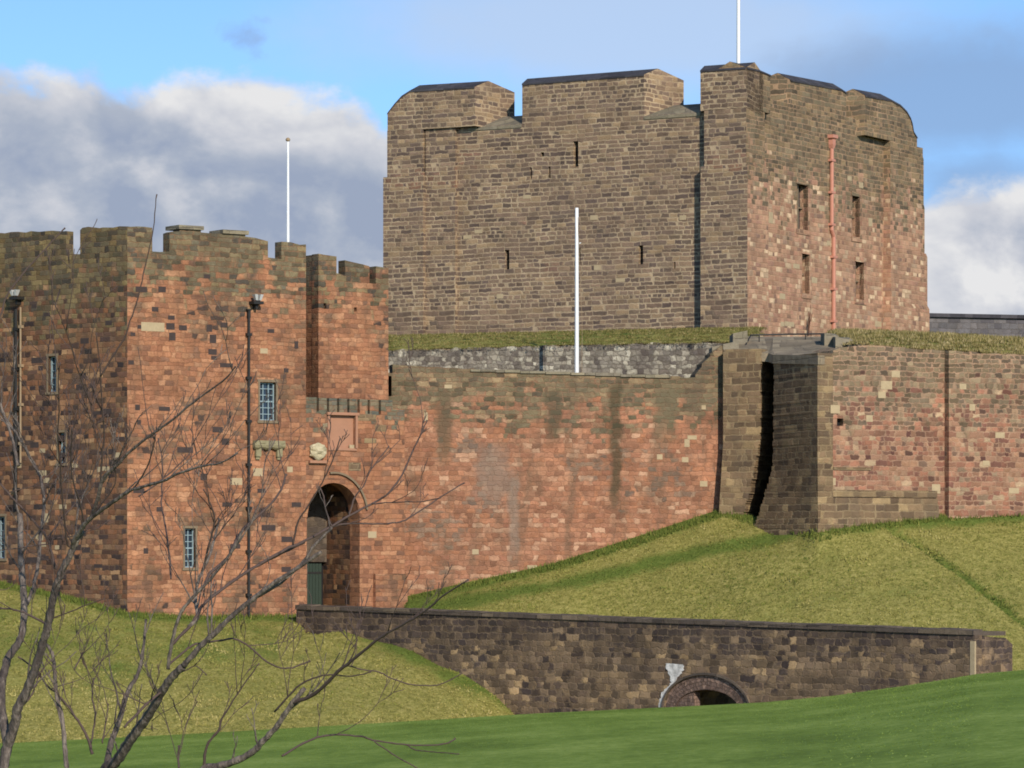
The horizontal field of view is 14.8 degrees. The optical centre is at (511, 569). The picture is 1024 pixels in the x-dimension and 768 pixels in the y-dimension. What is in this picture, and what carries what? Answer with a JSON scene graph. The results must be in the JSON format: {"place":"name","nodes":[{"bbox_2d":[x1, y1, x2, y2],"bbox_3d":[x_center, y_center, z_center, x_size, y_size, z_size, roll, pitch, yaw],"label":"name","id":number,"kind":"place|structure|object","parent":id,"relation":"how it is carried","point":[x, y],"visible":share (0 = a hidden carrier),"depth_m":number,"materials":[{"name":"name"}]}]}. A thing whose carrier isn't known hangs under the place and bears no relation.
{"place":"outdoors","nodes":[
{"label":"outdoors","id":0,"kind":"place"},
{"bbox_2d":[0,510,1023,742],"bbox_3d":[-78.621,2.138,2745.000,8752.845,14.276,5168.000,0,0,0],"label":"grass bank","id":1,"kind":"structure","parent":0,"point":[755,612],"depth_m":189.84,"materials":[{"name":"green plant"}]},
{"bbox_2d":[0,225,387,615],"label":"gatehouse","id":2,"kind":"object","parent":1,"relation":"on","point":[318,326],"visible":0.74,"depth_m":193.03,"materials":[{"name":"red stone"}]},
{"bbox_2d":[0,514,6,560],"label":"window","id":3,"kind":"structure","parent":2,"relation":"in","point":[2,519],"depth_m":195.60,"materials":[{"name":"clear glass"}]},
{"bbox_2d":[12,309,19,508],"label":"drainpipe","id":4,"kind":"object","parent":2,"relation":"attached to","point":[15,329],"visible":0.8,"depth_m":194.44,"materials":[{"name":"black metal"}]},
{"bbox_2d":[9,290,23,304],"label":"floodlight","id":5,"kind":"object","parent":2,"relation":"attached to","point":[15,296],"visible":0.99,"depth_m":194.15,"materials":[{"name":"black metal"}]},
{"bbox_2d":[18,307,23,462],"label":"drainpipe","id":6,"kind":"object","parent":2,"relation":"attached to","point":[20,365],"visible":0.92,"depth_m":194.26,"materials":[{"name":"black metal"}]},
{"bbox_2d":[45,353,57,394],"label":"window","id":7,"kind":"structure","parent":2,"relation":"in","point":[53,365],"depth_m":193.32,"materials":[{"name":"grey glass"}]},
{"bbox_2d":[55,430,67,465],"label":"window","id":8,"kind":"structure","parent":2,"relation":"in","point":[64,449],"depth_m":192.85,"materials":[{"name":"brown glass"}]},
{"bbox_2d":[182,526,198,569],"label":"window","id":9,"kind":"structure","parent":2,"relation":"in","point":[188,532],"depth_m":192.19,"materials":[{"name":"clear glass"}]},
{"bbox_2d":[245,309,251,616],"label":"drainpipe","id":10,"kind":"object","parent":2,"relation":"attached to","point":[248,421],"visible":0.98,"depth_m":193.73,"materials":[{"name":"black metal"}]},
{"bbox_2d":[249,294,263,308],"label":"floodlight","id":11,"kind":"object","parent":2,"relation":"attached to","point":[255,303],"visible":1,"depth_m":193.73,"materials":[{"name":"black metal"}]},
{"bbox_2d":[257,379,278,422],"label":"window","id":12,"kind":"structure","parent":2,"relation":"in","point":[264,411],"depth_m":194.79,"materials":[{"name":"clear glass"}]},
{"bbox_2d":[286,138,289,241],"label":"flagpole","id":13,"kind":"object","parent":2,"relation":"on","point":[287,220],"visible":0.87,"depth_m":199.94,"materials":[{"name":"white metal"}]},
{"bbox_2d":[302,397,407,607],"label":"barbican","id":14,"kind":"structure","parent":1,"relation":"on","point":[362,558],"depth_m":198.27,"materials":[{"name":"red stone"}]},
{"bbox_2d":[307,564,320,603],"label":"door","id":15,"kind":"structure","parent":14,"relation":"in","point":[313,570],"depth_m":199.90,"materials":[{"name":"green paint"}]},
{"bbox_2d":[0,509,1022,619],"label":"wall foot grass","id":16,"kind":"structure","parent":1,"relation":"on","point":[551,564],"depth_m":199.85,"materials":[{"name":"green plant"}]},
{"bbox_2d":[388,344,723,595],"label":"curtain wall","id":17,"kind":"structure","parent":1,"relation":"on","point":[546,467],"depth_m":202.50,"materials":[{"name":"red stone"}]},
{"bbox_2d":[388,376,389,395],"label":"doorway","id":18,"kind":"structure","parent":17,"relation":"in","point":[388,376],"depth_m":201.91,"materials":[{"name":"black"}]},
{"bbox_2d":[575,208,581,372],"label":"flagpole","id":19,"kind":"object","parent":17,"relation":"on","point":[577,257],"visible":0.74,"depth_m":207.42,"materials":[{"name":"white metal"}]},
{"bbox_2d":[388,342,725,377],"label":"retaining wall","id":20,"kind":"structure","parent":1,"relation":"on","point":[683,360],"depth_m":212.48,"materials":[{"name":"grey stone"}]},
{"bbox_2d":[295,604,1011,714],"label":"bridge","id":21,"kind":"structure","parent":1,"relation":"on","point":[517,663],"depth_m":176.67,"materials":[{"name":"stone"}]},
{"bbox_2d":[383,62,929,349],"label":"keep","id":22,"kind":"structure","parent":1,"relation":"on","point":[711,209],"depth_m":239.52,"materials":[{"name":"brown stone"}]},
{"bbox_2d":[736,0,739,62],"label":"flagpole","id":23,"kind":"object","parent":22,"relation":"on","point":[738,36],"visible":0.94,"depth_m":234.41,"materials":[{"name":"white metal"}]},
{"bbox_2d":[796,179,810,235],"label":"window","id":24,"kind":"structure","parent":22,"relation":"in","point":[804,231],"depth_m":240.30,"materials":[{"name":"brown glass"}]},
{"bbox_2d":[801,249,811,298],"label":"window","id":25,"kind":"structure","parent":22,"relation":"in","point":[803,295],"depth_m":240.54,"materials":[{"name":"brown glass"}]},
{"bbox_2d":[807,305,812,335],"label":"dead shrub","id":26,"kind":"object","parent":22,"relation":"attached to","point":[809,319],"visible":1,"depth_m":239.92,"materials":[{"name":"brown plant"}]},
{"bbox_2d":[828,134,837,329],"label":"drainpipe","id":27,"kind":"object","parent":22,"relation":"attached to","point":[832,138],"visible":0.95,"depth_m":242.92,"materials":[{"name":"red metal"}]},
{"bbox_2d":[851,191,861,242],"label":"window","id":28,"kind":"structure","parent":22,"relation":"in","point":[856,239],"depth_m":246.78,"materials":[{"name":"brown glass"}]},
{"bbox_2d":[854,257,866,304],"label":"window","id":29,"kind":"structure","parent":22,"relation":"in","point":[857,259],"depth_m":247.32,"materials":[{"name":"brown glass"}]},
{"bbox_2d":[709,331,1023,534],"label":"ward wall","id":30,"kind":"structure","parent":1,"relation":"on","point":[825,431],"depth_m":200.07,"materials":[{"name":"stone"}]},
{"bbox_2d":[745,333,820,344],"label":"handrail","id":31,"kind":"object","parent":30,"relation":"on","point":[805,334],"visible":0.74,"depth_m":206.83,"materials":[{"name":"black metal"}]},
{"bbox_2d":[930,313,1023,336],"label":"wall","id":32,"kind":"structure","parent":1,"relation":"on","point":[997,324],"depth_m":301.27,"materials":[{"name":"grey stone"}]},
{"bbox_2d":[0,670,1023,767],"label":"lawn","id":33,"kind":"structure","parent":0,"point":[619,746],"depth_m":100.76,"materials":[{"name":"green plant"}]},
{"bbox_2d":[0,194,468,767],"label":"bare tree","id":34,"kind":"object","parent":33,"relation":"on","point":[10,728],"visible":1,"depth_m":25.69,"materials":[{"name":"grey plant"}]},
{"bbox_2d":[0,0,1023,314],"label":"sky","id":35,"kind":"structure","parent":0,"point":[107,107],"materials":[{"name":"blue"}]},
{"bbox_2d":[842,333,1023,353],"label":"rampart bank","id":36,"kind":"structure","parent":0,"point":[971,348],"depth_m":207.41,"materials":[{"name":"green plant"}]},
{"bbox_2d":[388,325,1023,354],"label":"rampart grass","id":37,"kind":"structure","parent":36,"relation":"on","point":[902,336],"depth_m":213.87,"materials":[{"name":"green plant"}]}
]}

